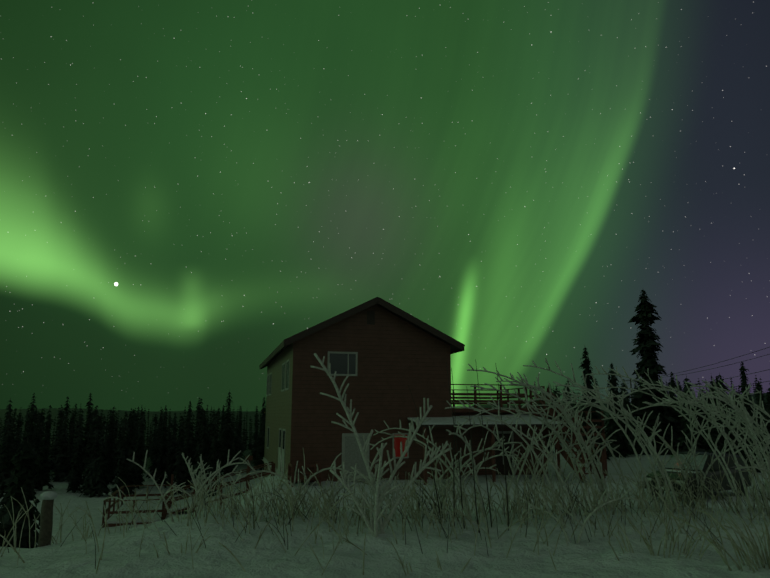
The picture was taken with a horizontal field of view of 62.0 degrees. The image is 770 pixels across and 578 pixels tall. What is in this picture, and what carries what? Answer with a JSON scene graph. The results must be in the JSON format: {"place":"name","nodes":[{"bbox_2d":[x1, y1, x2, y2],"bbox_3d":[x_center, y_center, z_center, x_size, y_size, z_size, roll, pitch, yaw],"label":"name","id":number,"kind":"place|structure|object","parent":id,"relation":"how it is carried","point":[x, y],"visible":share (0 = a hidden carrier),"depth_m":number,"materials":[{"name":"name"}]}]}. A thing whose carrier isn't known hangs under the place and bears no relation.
{"place":"outdoors","nodes":[
{"label":"outdoors","id":0,"kind":"place"},
{"bbox_2d":[0,393,769,577],"bbox_3d":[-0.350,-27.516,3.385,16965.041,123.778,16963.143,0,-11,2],"label":"snow ground","id":1,"kind":"structure","parent":0,"point":[269,557],"depth_m":7.74,"materials":[{"name":"white snow"}]},
{"bbox_2d":[37,491,56,546],"bbox_3d":[-4.706,3.334,8.886,0.214,1.028,0.204,0,-11,2],"label":"fence post","id":2,"kind":"object","parent":1,"relation":"on","point":[46,520],"visible":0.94,"depth_m":8.87,"materials":[{"name":"brown wood"}]},
{"bbox_2d":[0,391,265,548],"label":"spruce forest","id":3,"kind":"object","parent":1,"relation":"on","point":[94,458],"visible":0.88,"depth_m":45.44,"materials":[{"name":"green plant"}]},
{"bbox_2d":[101,474,173,527],"bbox_3d":[-12.632,11.045,33.189,2.740,2.148,6.640,3,-11,-14],"label":"wooden fence","id":4,"kind":"object","parent":1,"relation":"on","point":[163,510],"visible":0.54,"depth_m":31.23,"materials":[{"name":"brown wood"}]},
{"bbox_2d":[107,483,258,523],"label":"deck snow","id":5,"kind":"structure","parent":1,"relation":"on","point":[112,519],"depth_m":32.93,"materials":[{"name":"white snow"}]},
{"bbox_2d":[166,456,274,514],"bbox_3d":[-8.694,10.514,34.060,5.500,3.213,1.370,3,-11,-14],"label":"wooden fence","id":6,"kind":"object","parent":1,"relation":"on","point":[248,470],"visible":0.46,"depth_m":33.99,"materials":[{"name":"brown wood"}]},
{"bbox_2d":[288,462,320,486],"bbox_3d":[-3.565,8.179,28.279,1.300,0.915,1.300,3,-11,-14],"label":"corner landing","id":7,"kind":"object","parent":1,"relation":"on","point":[301,476],"visible":0.65,"depth_m":27.78,"materials":[{"name":"brown wood"}]},
{"bbox_2d":[264,304,452,482],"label":"house walls","id":8,"kind":"structure","parent":1,"relation":"on","point":[397,356],"depth_m":30.61,"materials":[{"name":"brown wood"}]},
{"bbox_2d":[263,351,408,478],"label":"house trim","id":9,"kind":"structure","parent":8,"relation":"attached to","point":[278,471],"depth_m":30.60,"materials":[{"name":"wood"}]},
{"bbox_2d":[345,436,366,481],"bbox_3d":[-1.363,7.877,29.698,1.020,2.040,0.040,3,-11,-14],"label":"house door","id":10,"kind":"structure","parent":8,"relation":"in","point":[353,455],"depth_m":29.69,"materials":[{"name":"grey wood"}]},
{"bbox_2d":[263,297,460,366],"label":"house roof","id":11,"kind":"structure","parent":8,"relation":"on","point":[453,348],"depth_m":31.70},
{"bbox_2d":[259,297,464,368],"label":"roof trim","id":12,"kind":"structure","parent":11,"relation":"attached to","point":[364,306],"depth_m":30.74,"materials":[{"name":"brown wood"}]},
{"bbox_2d":[394,435,406,456],"bbox_3d":[0.737,7.426,30.364,0.650,1.020,0.012,3,-11,-14],"label":"window","id":13,"kind":"structure","parent":8,"relation":"in","point":[397,440],"depth_m":30.35,"materials":[{"name":"red glass"}]},
{"bbox_2d":[0,432,769,575],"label":"frosted grass stalks","id":14,"kind":"object","parent":1,"relation":"on","point":[292,499],"visible":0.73,"depth_m":8.41,"materials":[{"name":"white plant"}]},
{"bbox_2d":[2,359,767,568],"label":"dark bare stems","id":15,"kind":"object","parent":1,"relation":"on","point":[488,500],"visible":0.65,"depth_m":8.53,"materials":[{"name":"brown"}]},
{"bbox_2d":[103,353,769,542],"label":"frosted bushes","id":16,"kind":"object","parent":1,"relation":"on","point":[739,415],"visible":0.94,"depth_m":9.01,"materials":[{"name":"white plant"}]},
{"bbox_2d":[423,426,560,484],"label":"porch posts","id":17,"kind":"object","parent":1,"relation":"on","point":[493,459],"visible":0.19,"depth_m":29.11,"materials":[{"name":"wood"}]},
{"bbox_2d":[408,420,556,426],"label":"beam","id":18,"kind":"structure","parent":17,"relation":"on","point":[489,425],"depth_m":29.26,"materials":[{"name":"wood"}]},
{"bbox_2d":[452,412,547,475],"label":"extension walls","id":19,"kind":"structure","parent":1,"relation":"on","point":[476,433],"depth_m":32.54,"materials":[{"name":"wood"}]},
{"bbox_2d":[495,433,511,474],"bbox_3d":[6.020,8.427,32.635,0.930,2.080,0.020,3,-11,-14],"label":"entry door","id":20,"kind":"structure","parent":19,"relation":"in","point":[499,463],"depth_m":32.57,"materials":[{"name":"wood"}]},
{"bbox_2d":[495,431,513,474],"bbox_3d":[6.027,8.365,32.630,1.175,2.200,0.050,3,-11,-14],"label":"door frame","id":21,"kind":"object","parent":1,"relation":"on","point":[508,432],"depth_m":32.81,"materials":[{"name":"wood"}]},
{"bbox_2d":[451,384,607,482],"bbox_3d":[6.504,7.446,33.911,7.920,4.592,11.551,3,-11,-14],"label":"deck railing","id":22,"kind":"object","parent":1,"relation":"on","point":[603,458],"depth_m":32.21,"materials":[{"name":"brown wood"}]},
{"bbox_2d":[537,290,754,461],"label":"spruce","id":23,"kind":"object","parent":1,"relation":"on","point":[647,348],"visible":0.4,"depth_m":45.74,"materials":[{"name":"green plant"}]},
{"bbox_2d":[532,362,769,472],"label":"spruce","id":24,"kind":"object","parent":1,"relation":"on","point":[702,443],"depth_m":39.84,"materials":[{"name":"green plant"}]},
{"bbox_2d":[574,347,769,417],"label":"power lines","id":25,"kind":"object","parent":1,"relation":"on","point":[689,373],"visible":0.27,"depth_m":69.49,"materials":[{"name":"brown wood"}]},
{"bbox_2d":[642,449,750,500],"bbox_3d":[11.767,6.959,24.129,4.650,1.655,2.220,7,-13,-34],"label":"car body","id":26,"kind":"object","parent":1,"relation":"on","point":[672,461],"visible":0.42,"depth_m":23.55,"materials":[{"name":"paint"}]},
{"bbox_2d":[0,0,769,411],"label":"sky","id":27,"kind":"structure","parent":0,"point":[189,189],"materials":[{"name":"green"}]},
{"bbox_2d":[408,414,561,424],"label":"porch roof snow","id":28,"kind":"structure","parent":0,"point":[448,420],"depth_m":30.15,"materials":[{"name":"white snow"}]}
]}

